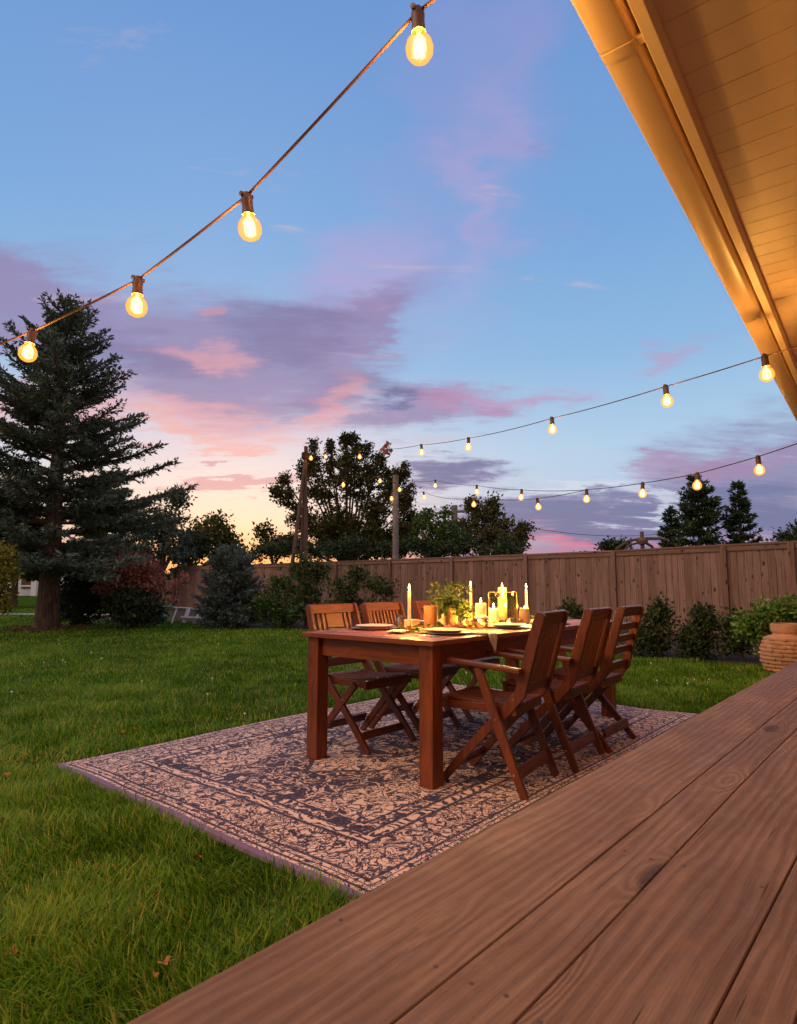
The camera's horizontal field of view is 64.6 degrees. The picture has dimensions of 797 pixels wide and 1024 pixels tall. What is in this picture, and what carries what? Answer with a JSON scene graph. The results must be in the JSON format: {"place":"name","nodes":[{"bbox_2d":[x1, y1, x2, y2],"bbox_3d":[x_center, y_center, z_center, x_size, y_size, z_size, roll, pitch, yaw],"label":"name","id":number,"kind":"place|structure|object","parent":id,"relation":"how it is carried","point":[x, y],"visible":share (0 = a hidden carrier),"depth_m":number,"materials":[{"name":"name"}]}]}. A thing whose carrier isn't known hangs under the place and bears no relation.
{"place":"outdoors","nodes":[
{"label":"outdoors","id":0,"kind":"place"},
{"bbox_2d":[1,613,108,614],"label":"path","id":1,"kind":"structure","parent":0,"point":[31,614],"depth_m":22.53,"materials":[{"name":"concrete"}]},
{"bbox_2d":[319,631,373,631],"bbox_3d":[-0.310,0.715,3.778,0.330,0.007,0.024,0,-7,-1],"label":"serving knife","id":2,"kind":"object","parent":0,"point":[346,631],"visible":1,"depth_m":3.77,"materials":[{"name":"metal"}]},
{"bbox_2d":[0,587,778,1023],"bbox_3d":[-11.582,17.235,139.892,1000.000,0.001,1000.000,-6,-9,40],"label":"lawn","id":3,"kind":"structure","parent":0,"point":[26,601],"depth_m":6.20,"materials":[{"name":"plant"}]},
{"bbox_2d":[3,944,18,954],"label":"fallen leaf","id":4,"kind":"object","parent":3,"relation":"on","point":[14,950],"visible":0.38,"depth_m":1.73,"materials":[{"name":"brown plant"}]},
{"bbox_2d":[0,540,25,616],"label":"yellow shrub","id":5,"kind":"object","parent":3,"relation":"on","point":[8,562],"visible":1,"depth_m":11.80,"materials":[{"name":"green plant"}]},
{"bbox_2d":[0,516,44,606],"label":"conifer","id":6,"kind":"object","parent":3,"relation":"on","point":[30,579],"visible":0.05,"depth_m":29.67,"materials":[{"name":"green plant"}]},
{"bbox_2d":[1,552,67,595],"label":"white house","id":7,"kind":"structure","parent":3,"relation":"on","point":[29,588],"depth_m":61.48,"materials":[{"name":"paint"}]},
{"bbox_2d":[21,578,30,587],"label":"window","id":8,"kind":"structure","parent":7,"relation":"in","point":[23,581],"depth_m":61.52,"materials":[{"name":"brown glass"}]},
{"bbox_2d":[1,623,124,632],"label":"bark mulch","id":9,"kind":"object","parent":3,"relation":"on","point":[30,628],"visible":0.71,"depth_m":14.54,"materials":[{"name":"brown wood"}]},
{"bbox_2d":[60,551,112,625],"bbox_3d":[-8.101,1.981,16.445,2.277,2.082,1.716,-2,-7,16],"label":"evergreen shrub","id":10,"kind":"object","parent":3,"relation":"on","point":[79,600],"visible":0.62,"depth_m":16.17,"materials":[{"name":"green plant"}]},
{"bbox_2d":[0,287,198,629],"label":"spruce tree","id":11,"kind":"object","parent":3,"relation":"on","point":[51,404],"visible":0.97,"depth_m":14.81,"materials":[{"name":"green plant"}]},
{"bbox_2d":[61,467,153,591],"bbox_3d":[-12.965,1.058,27.904,4.650,6.477,4.379,-3,-7,24],"label":"conifer","id":12,"kind":"object","parent":3,"relation":"on","point":[126,489],"visible":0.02,"depth_m":27.84,"materials":[{"name":"green plant"}]},
{"bbox_2d":[90,550,171,627],"bbox_3d":[-6.569,1.867,15.529,1.896,2.024,1.365,2,-7,-16],"label":"japanese maple","id":13,"kind":"object","parent":3,"relation":"on","point":[130,574],"visible":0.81,"depth_m":15.37,"materials":[{"name":"red plant"}]},
{"bbox_2d":[95,582,169,628],"bbox_3d":[-6.446,2.261,15.250,1.763,1.176,1.652,-6,-9,40],"label":"evergreen shrub","id":14,"kind":"object","parent":3,"relation":"on","point":[128,606],"visible":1,"depth_m":14.98,"materials":[{"name":"green plant"}]},
{"bbox_2d":[97,482,198,609],"bbox_3d":[-10.173,1.403,26.115,3.737,5.380,2.735,-1,-7,5],"label":"leafy tree","id":15,"kind":"object","parent":3,"relation":"on","point":[170,547],"visible":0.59,"depth_m":25.91,"materials":[{"name":"green leaves"},{"name":"bark"}]},
{"bbox_2d":[156,955,175,964],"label":"fallen leaf","id":16,"kind":"object","parent":3,"relation":"on","point":[166,960],"visible":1,"depth_m":1.68,"materials":[{"name":"brown plant"}]},
{"bbox_2d":[160,606,205,622],"bbox_3d":[-5.789,2.821,17.261,1.934,0.475,0.655,-1,-7,6],"label":"white stand","id":17,"kind":"object","parent":3,"relation":"on","point":[186,616],"visible":0.44,"depth_m":17.09,"materials":[{"name":"paint"}]},
{"bbox_2d":[176,528,213,566],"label":"round tree","id":18,"kind":"object","parent":3,"relation":"on","point":[201,540],"visible":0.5,"depth_m":29.74,"materials":[{"name":"green plant"}]},
{"bbox_2d":[182,509,252,564],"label":"round tree","id":19,"kind":"object","parent":3,"relation":"on","point":[222,533],"visible":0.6,"depth_m":33.62,"materials":[{"name":"green plant"}]},
{"bbox_2d":[190,541,264,628],"bbox_3d":[-4.159,1.803,15.530,1.968,2.172,2.008,-6,-9,40],"label":"blue spruce","id":20,"kind":"object","parent":3,"relation":"on","point":[228,591],"visible":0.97,"depth_m":15.15,"materials":[{"name":"green plant"}]},
{"bbox_2d":[248,517,297,562],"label":"leafy tree","id":21,"kind":"object","parent":3,"relation":"on","point":[262,533],"visible":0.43,"depth_m":29.92,"materials":[{"name":"green plant"}]},
{"bbox_2d":[263,429,422,560],"bbox_3d":[-2.178,0.318,25.198,6.508,7.326,2.782,1,-7,-8],"label":"tall tree","id":22,"kind":"object","parent":3,"relation":"on","point":[338,524],"visible":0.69,"depth_m":25.06,"materials":[{"name":"green plant"}]},
{"bbox_2d":[55,684,697,900],"bbox_3d":[0.221,1.523,4.265,2.460,0.034,3.860,-6,-9,40],"label":"outdoor rug","id":23,"kind":"object","parent":3,"relation":"on","point":[348,811],"visible":0.62,"depth_m":3.20,"materials":[{"name":"beige fabric"}]},
{"bbox_2d":[305,603,415,754],"bbox_3d":[-0.256,1.065,4.187,0.595,0.893,0.478,-6,-9,40],"label":"folding chair","id":24,"kind":"object","parent":23,"relation":"on","point":[368,677],"visible":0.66,"depth_m":4.19,"materials":[{"name":"brown wood"}]},
{"bbox_2d":[361,602,461,732],"bbox_3d":[0.087,1.112,4.588,0.595,0.893,0.478,-5,-9,39],"label":"folding chair","id":25,"kind":"object","parent":23,"relation":"on","point":[408,708],"visible":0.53,"depth_m":4.56,"materials":[{"name":"brown wood"}]},
{"bbox_2d":[412,601,499,720],"bbox_3d":[0.478,1.172,5.108,0.595,0.893,0.478,-6,-9,42],"label":"folding chair","id":26,"kind":"object","parent":23,"relation":"on","point":[418,606],"visible":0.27,"depth_m":5.00,"materials":[{"name":"brown wood"}]},
{"bbox_2d":[302,618,615,789],"bbox_3d":[0.578,1.153,4.350,0.990,0.731,2.419,-6,-9,40],"label":"dining table","id":27,"kind":"object","parent":23,"relation":"on","point":[428,655],"visible":0.63,"depth_m":3.52,"materials":[{"name":"brown wood"}]},
{"bbox_2d":[351,626,398,629],"bbox_3d":[-0.151,0.741,4.030,0.306,0.011,0.306,-6,-9,40],"label":"charger plate","id":28,"kind":"object","parent":27,"relation":"on","point":[362,628],"visible":0.57,"depth_m":3.99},
{"bbox_2d":[356,624,393,628],"bbox_3d":[-0.151,0.731,4.031,0.249,0.020,0.249,-6,-9,40],"label":"dinner plate","id":29,"kind":"object","parent":28,"relation":"on","point":[374,626],"visible":1,"depth_m":3.98,"materials":[{"name":"white ceramic"}]},
{"bbox_2d":[386,629,408,632],"bbox_3d":[-0.004,0.699,3.694,0.100,0.014,0.159,-2,-7,15],"label":"linen napkin","id":30,"kind":"object","parent":27,"relation":"on","point":[397,631],"visible":1,"depth_m":3.65,"materials":[{"name":"beige fabric"}]},
{"bbox_2d":[396,615,405,628],"bbox_3d":[0.015,0.711,4.076,0.063,0.085,0.064,-6,-9,40],"label":"glass tumbler","id":31,"kind":"object","parent":27,"relation":"on","point":[397,621],"visible":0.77,"depth_m":4.07,"materials":[{"name":"clear glass"}]},
{"bbox_2d":[406,584,411,631],"bbox_3d":[0.066,0.580,3.824,0.060,0.288,0.060,-6,-9,40],"label":"taper candle","id":32,"kind":"object","parent":27,"relation":"on","point":[409,626],"visible":0.8,"depth_m":3.81,"materials":[{"name":"beige wax"}]},
{"bbox_2d":[404,619,419,628],"bbox_3d":[0.087,0.723,4.066,0.060,0.060,0.110,-4,-7,28],"label":"wooden block","id":33,"kind":"object","parent":27,"relation":"on","point":[414,622],"depth_m":4.03,"materials":[{"name":"brown wood"}]},
{"bbox_2d":[424,605,437,627],"bbox_3d":[0.205,0.669,4.011,0.093,0.154,0.093,-6,-9,40],"label":"candle","id":34,"kind":"object","parent":27,"relation":"on","point":[430,614],"visible":0.72,"depth_m":3.97,"materials":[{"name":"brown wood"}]},
{"bbox_2d":[419,630,470,634],"bbox_3d":[0.270,0.697,3.648,0.306,0.011,0.306,-6,-9,40],"label":"charger plate","id":35,"kind":"object","parent":27,"relation":"on","point":[430,632],"visible":0.67,"depth_m":3.55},
{"bbox_2d":[424,628,466,632],"bbox_3d":[0.270,0.687,3.650,0.249,0.020,0.249,-6,-9,40],"label":"dinner plate","id":36,"kind":"object","parent":35,"relation":"on","point":[444,630],"visible":0.97,"depth_m":3.61,"materials":[{"name":"white ceramic"}]},
{"bbox_2d":[423,578,474,624],"bbox_3d":[0.352,0.607,4.245,0.374,0.330,0.367,1,-7,-10],"label":"potted centrepiece","id":37,"kind":"object","parent":27,"relation":"on","point":[451,608],"visible":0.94,"depth_m":4.19,"materials":[{"name":"green plant"}]},
{"bbox_2d":[459,618,468,627],"bbox_3d":[0.433,0.733,4.165,0.067,0.062,0.068,-6,-9,40],"label":"glass jar","id":38,"kind":"object","parent":27,"relation":"on","point":[464,623],"visible":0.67,"depth_m":4.15,"materials":[{"name":"clear glass"}]},
{"bbox_2d":[469,581,472,624],"bbox_3d":[0.506,0.638,4.418,0.060,0.308,0.060,-6,-9,40],"label":"taper candle","id":39,"kind":"object","parent":27,"relation":"on","point":[470,600],"visible":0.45,"depth_m":4.41,"materials":[{"name":"beige wax"}]},
{"bbox_2d":[475,617,487,627],"bbox_3d":[0.542,0.724,4.139,0.085,0.073,0.086,-6,-9,40],"label":"glass jar","id":40,"kind":"object","parent":27,"relation":"on","point":[485,619],"visible":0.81,"depth_m":4.12,"materials":[{"name":"clear glass"}]},
{"bbox_2d":[475,598,486,616],"bbox_3d":[0.542,0.625,4.151,0.073,0.123,0.073,-6,-9,40],"label":"pillar candle","id":41,"kind":"object","parent":40,"relation":"on","point":[480,609],"visible":1,"depth_m":4.12,"materials":[{"name":"beige wax"}]},
{"bbox_2d":[471,631,496,651],"bbox_3d":[0.471,0.743,3.608,0.172,0.111,0.103,-6,-9,40],"label":"linen napkin","id":42,"kind":"object","parent":27,"relation":"on","point":[492,638],"visible":0.94,"depth_m":3.57,"materials":[{"name":"beige fabric"}]},
{"bbox_2d":[398,615,571,632],"bbox_3d":[0.672,0.782,4.514,0.487,0.083,2.017,-6,-9,40],"label":"leafy garland","id":43,"kind":"object","parent":27,"relation":"on","point":[440,625],"visible":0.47,"depth_m":4.04,"materials":[{"name":"green plant"}]},
{"bbox_2d":[489,603,498,622],"bbox_3d":[0.677,0.724,4.486,0.073,0.153,0.073,-6,-9,40],"label":"pillar candle","id":44,"kind":"object","parent":27,"relation":"on","point":[493,614],"visible":0.75,"depth_m":4.46,"materials":[{"name":"beige wax"}]},
{"bbox_2d":[488,592,517,622],"bbox_3d":[0.765,0.701,4.625,0.160,0.230,0.160,-6,-9,40],"label":"glass lantern","id":45,"kind":"object","parent":27,"relation":"on","point":[511,607],"visible":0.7,"depth_m":4.61,"materials":[{"name":"gold metal"}]},
{"bbox_2d":[498,593,505,620],"bbox_3d":[0.765,0.699,4.625,0.073,0.223,0.073,-6,-9,40],"label":"pillar candle","id":46,"kind":"object","parent":45,"relation":"in","point":[502,606],"visible":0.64,"depth_m":4.59,"materials":[{"name":"beige wax"}]},
{"bbox_2d":[484,625,530,628],"bbox_3d":[0.712,0.753,4.136,0.306,0.011,0.306,-6,-9,40],"label":"charger plate","id":47,"kind":"object","parent":27,"relation":"on","point":[519,627],"visible":0.54,"depth_m":4.04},
{"bbox_2d":[489,623,525,627],"bbox_3d":[0.712,0.743,4.137,0.249,0.020,0.249,-6,-9,40],"label":"dinner plate","id":48,"kind":"object","parent":47,"relation":"on","point":[509,625],"visible":0.97,"depth_m":4.10,"materials":[{"name":"white ceramic"}]},
{"bbox_2d":[520,606,529,623],"bbox_3d":[0.932,0.757,4.661,0.074,0.128,0.075,-6,-9,40],"label":"log holder","id":49,"kind":"object","parent":27,"relation":"on","point":[524,614],"visible":0.88,"depth_m":4.63,"materials":[{"name":"brown wood"}]},
{"bbox_2d":[525,585,527,607],"bbox_3d":[0.997,0.703,4.915,0.060,0.293,0.060,-6,-9,40],"label":"taper candle","id":50,"kind":"object","parent":49,"relation":"on","point":[526,599],"visible":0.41,"depth_m":4.91,"materials":[{"name":"beige wax"}]},
{"bbox_2d":[443,609,568,799],"bbox_3d":[0.560,0.966,3.332,0.595,0.892,0.498,-4,-8,32],"label":"folding armchair","id":51,"kind":"object","parent":23,"relation":"on","point":[533,674],"visible":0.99,"depth_m":3.22,"materials":[{"name":"brown wood"}]},
{"bbox_2d":[498,607,612,772],"bbox_3d":[0.943,1.018,3.781,0.595,0.892,0.498,-5,-8,35],"label":"folding armchair","id":52,"kind":"object","parent":23,"relation":"on","point":[582,663],"visible":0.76,"depth_m":3.67,"materials":[{"name":"brown wood"}]},
{"bbox_2d":[544,605,643,753],"bbox_3d":[1.278,1.064,4.173,0.595,0.893,0.478,-5,-8,38],"label":"folding chair","id":53,"kind":"object","parent":23,"relation":"on","point":[603,680],"visible":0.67,"depth_m":4.07,"materials":[{"name":"brown wood"}]},
{"bbox_2d":[241,528,526,564],"bbox_3d":[-0.533,1.995,21.123,9.700,3.056,2.084,0,-7,0],"label":"hedge","id":54,"kind":"object","parent":3,"relation":"on","point":[349,545],"visible":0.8,"depth_m":21.04,"materials":[{"name":"green plant"}]},
{"bbox_2d":[392,475,398,558],"bbox_3d":[-0.090,1.055,19.407,0.200,4.428,0.190,-6,-9,40],"label":"timber post","id":55,"kind":"object","parent":3,"relation":"on","point":[395,549],"visible":0.66,"depth_m":19.43,"materials":[{"name":"brown wood"}]},
{"bbox_2d":[396,484,584,509],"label":"string lights","id":56,"kind":"object","parent":55,"relation":"hanging from","point":[536,506],"visible":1,"depth_m":11.67,"materials":[{"name":"yellow glass"}]},
{"bbox_2d":[397,443,796,502],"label":"string lights","id":57,"kind":"object","parent":55,"relation":"hanging from","point":[697,474],"visible":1,"depth_m":7.57,"materials":[{"name":"yellow glass"}]},
{"bbox_2d":[407,503,476,557],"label":"leafy tree","id":58,"kind":"object","parent":3,"relation":"on","point":[437,527],"visible":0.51,"depth_m":21.87,"materials":[{"name":"green plant"}]},
{"bbox_2d":[435,505,465,556],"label":"utility pole","id":59,"kind":"object","parent":3,"relation":"on","point":[456,512],"visible":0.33,"depth_m":42.15,"materials":[{"name":"brown wood"}]},
{"bbox_2d":[465,513,725,535],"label":"power line","id":60,"kind":"object","parent":59,"relation":"attached to","point":[594,535],"visible":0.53,"depth_m":48.61,"materials":[{"name":"black rubber"}]},
{"bbox_2d":[133,550,776,592],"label":"distant wood","id":61,"kind":"object","parent":3,"relation":"on","point":[169,576],"visible":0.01,"depth_m":74.12,"materials":[{"name":"green plant"}]},
{"bbox_2d":[127,661,796,1023],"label":"wooden deck","id":62,"kind":"structure","parent":3,"relation":"on","point":[653,881],"depth_m":1.11,"materials":[{"name":"brown wood"}]},
{"bbox_2d":[164,609,761,664],"bbox_3d":[-1.208,2.943,16.606,26.155,0.026,5.096,-6,-9,42],"label":"planting bed","id":63,"kind":"object","parent":3,"relation":"on","point":[754,660],"visible":0.12,"depth_m":10.48,"materials":[{"name":"soil"}]},
{"bbox_2d":[157,569,195,617],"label":"japanese maple","id":64,"kind":"object","parent":63,"relation":"on","point":[183,579],"visible":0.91,"depth_m":19.82,"materials":[{"name":"red plant"}]},
{"bbox_2d":[246,565,305,628],"bbox_3d":[-2.926,2.067,15.053,1.578,1.579,1.404,1,-7,-6],"label":"leafy shrub","id":65,"kind":"object","parent":63,"relation":"on","point":[273,606],"visible":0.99,"depth_m":14.91,"materials":[{"name":"green plant"}]},
{"bbox_2d":[285,446,308,621],"bbox_3d":[-2.849,0.651,18.486,0.619,5.055,2.019,0,-7,2],"label":"pole tripod","id":66,"kind":"object","parent":63,"relation":"on","point":[303,501],"visible":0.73,"depth_m":18.08,"materials":[{"name":"brown wood"}]},
{"bbox_2d":[308,452,401,500],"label":"string lights","id":67,"kind":"object","parent":66,"relation":"hanging from","point":[380,476],"visible":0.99,"depth_m":18.53,"materials":[{"name":"yellow glass"}]},
{"bbox_2d":[306,346,796,458],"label":"string lights","id":68,"kind":"object","parent":66,"relation":"hanging from","point":[766,367],"visible":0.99,"depth_m":4.22,"materials":[{"name":"yellow glass"}]},
{"bbox_2d":[380,440,392,456],"bbox_3d":[-0.174,-1.027,10.375,0.226,0.289,0.236,-6,-9,40],"label":"dry leaf cluster","id":69,"kind":"object","parent":68,"relation":"attached to","point":[385,451],"visible":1,"depth_m":10.35,"materials":[{"name":"brown plant"}]},
{"bbox_2d":[284,547,333,626],"bbox_3d":[-2.186,1.891,15.712,1.363,2.017,1.208,5,-8,-39],"label":"leafy shrub","id":70,"kind":"object","parent":63,"relation":"on","point":[303,568],"visible":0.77,"depth_m":15.61,"materials":[{"name":"green plant"}]},
{"bbox_2d":[315,563,376,627],"bbox_3d":[-1.266,2.017,14.791,1.388,1.649,1.361,2,-7,-14],"label":"leafy shrub","id":71,"kind":"object","parent":63,"relation":"on","point":[349,594],"visible":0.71,"depth_m":14.78,"materials":[{"name":"green plant"}]},
{"bbox_2d":[360,566,401,623],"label":"leafy shrub","id":72,"kind":"object","parent":63,"relation":"on","point":[379,589],"visible":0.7,"depth_m":14.43,"materials":[{"name":"green plant"}]},
{"bbox_2d":[171,541,796,637],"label":"wooden fence","id":73,"kind":"object","parent":63,"relation":"on","point":[742,575],"visible":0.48,"depth_m":14.28,"materials":[{"name":"brown wood"}]},
{"bbox_2d":[619,595,678,657],"bbox_3d":[3.672,1.653,9.158,0.799,0.982,0.905,-6,-9,40],"label":"leafy shrub","id":74,"kind":"object","parent":63,"relation":"on","point":[653,640],"visible":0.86,"depth_m":9.07,"materials":[{"name":"green plant"}]},
{"bbox_2d":[666,600,731,659],"bbox_3d":[4.239,1.668,8.834,0.860,0.878,0.775,-6,-9,40],"label":"leafy shrub","id":75,"kind":"object","parent":63,"relation":"on","point":[697,637],"visible":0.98,"depth_m":8.78,"materials":[{"name":"green plant"}]},
{"bbox_2d":[714,604,759,660],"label":"leafy shrub","id":76,"kind":"object","parent":63,"relation":"on","point":[741,646],"visible":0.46,"depth_m":8.62,"materials":[{"name":"green plant"}]},
{"bbox_2d":[729,592,796,654],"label":"leafy shrub","id":77,"kind":"object","parent":63,"relation":"on","point":[756,627],"visible":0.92,"depth_m":7.95,"materials":[{"name":"green plant"}]},
{"bbox_2d":[453,491,540,554],"bbox_3d":[3.331,1.498,23.941,3.484,4.691,3.274,-6,-9,40],"label":"leafy tree","id":78,"kind":"object","parent":3,"relation":"on","point":[495,529],"visible":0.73,"depth_m":23.91,"materials":[{"name":"green plant"}]},
{"bbox_2d":[553,595,583,646],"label":"leafy shrub","id":79,"kind":"object","parent":3,"relation":"on","point":[574,609],"visible":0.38,"depth_m":10.32,"materials":[{"name":"green plant"}]},
{"bbox_2d":[593,534,632,550],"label":"leafy tree","id":80,"kind":"object","parent":3,"relation":"on","point":[608,544],"visible":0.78,"depth_m":23.82,"materials":[{"name":"green plant"}]},
{"bbox_2d":[615,532,667,599],"bbox_3d":[7.706,1.974,19.900,1.672,2.716,0.351,1,-7,-8],"label":"curved pergola","id":81,"kind":"object","parent":3,"relation":"on","point":[641,540],"visible":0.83,"depth_m":19.98,"materials":[{"name":"brown wood"}]},
{"bbox_2d":[656,505,685,547],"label":"conifer","id":82,"kind":"object","parent":3,"relation":"on","point":[670,521],"visible":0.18,"depth_m":28.98,"materials":[{"name":"green plant"}]},
{"bbox_2d":[668,474,727,546],"bbox_3d":[12.820,1.236,27.219,3.275,5.967,3.086,-6,-9,40],"label":"conifer","id":83,"kind":"object","parent":3,"relation":"on","point":[694,524],"visible":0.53,"depth_m":26.90,"materials":[{"name":"green plant"}]},
{"bbox_2d":[718,480,777,583],"bbox_3d":[14.618,1.359,27.020,2.721,5.675,2.676,-6,-9,40],"label":"conifer","id":84,"kind":"object","parent":3,"relation":"on","point":[736,520],"visible":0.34,"depth_m":26.97,"materials":[{"name":"green plant"}]},
{"bbox_2d":[758,623,796,671],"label":"clay pot","id":85,"kind":"object","parent":3,"relation":"on","point":[778,650],"visible":0.94,"depth_m":7.35,"materials":[{"name":"ceramic"}]},
{"bbox_2d":[761,518,796,541],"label":"leafy tree","id":86,"kind":"object","parent":3,"relation":"on","point":[785,536],"visible":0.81,"depth_m":21.98,"materials":[{"name":"green plant"}]},
{"bbox_2d":[0,0,796,572],"label":"sky","id":87,"kind":"structure","parent":0,"point":[482,237],"materials":[{"name":"blue"}]},
{"bbox_2d":[498,584,505,596],"bbox_3d":[0.830,0.636,5.052,0.069,0.138,0.069,-6,-9,40],"label":"pillar candle","id":88,"kind":"object","parent":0,"point":[502,590],"visible":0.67,"depth_m":5.02,"materials":[{"name":"beige wax"}]},
{"bbox_3d":[4.105,-0.337,0.495,0.214,2.704,17.000,-5,-8,37],"label":"house","id":89,"kind":"object","parent":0,"visible":0},
{"bbox_2d":[571,0,796,420],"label":"porch roof","id":90,"kind":"structure","parent":89,"relation":"attached to","point":[707,89],"depth_m":2.13,"materials":[{"name":"beige wood"}]},
{"bbox_2d":[0,0,435,361],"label":"string lights","id":91,"kind":"object","parent":90,"relation":"hanging from","point":[418,31],"visible":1,"depth_m":1.95,"materials":[{"name":"yellow glass"}]}
]}

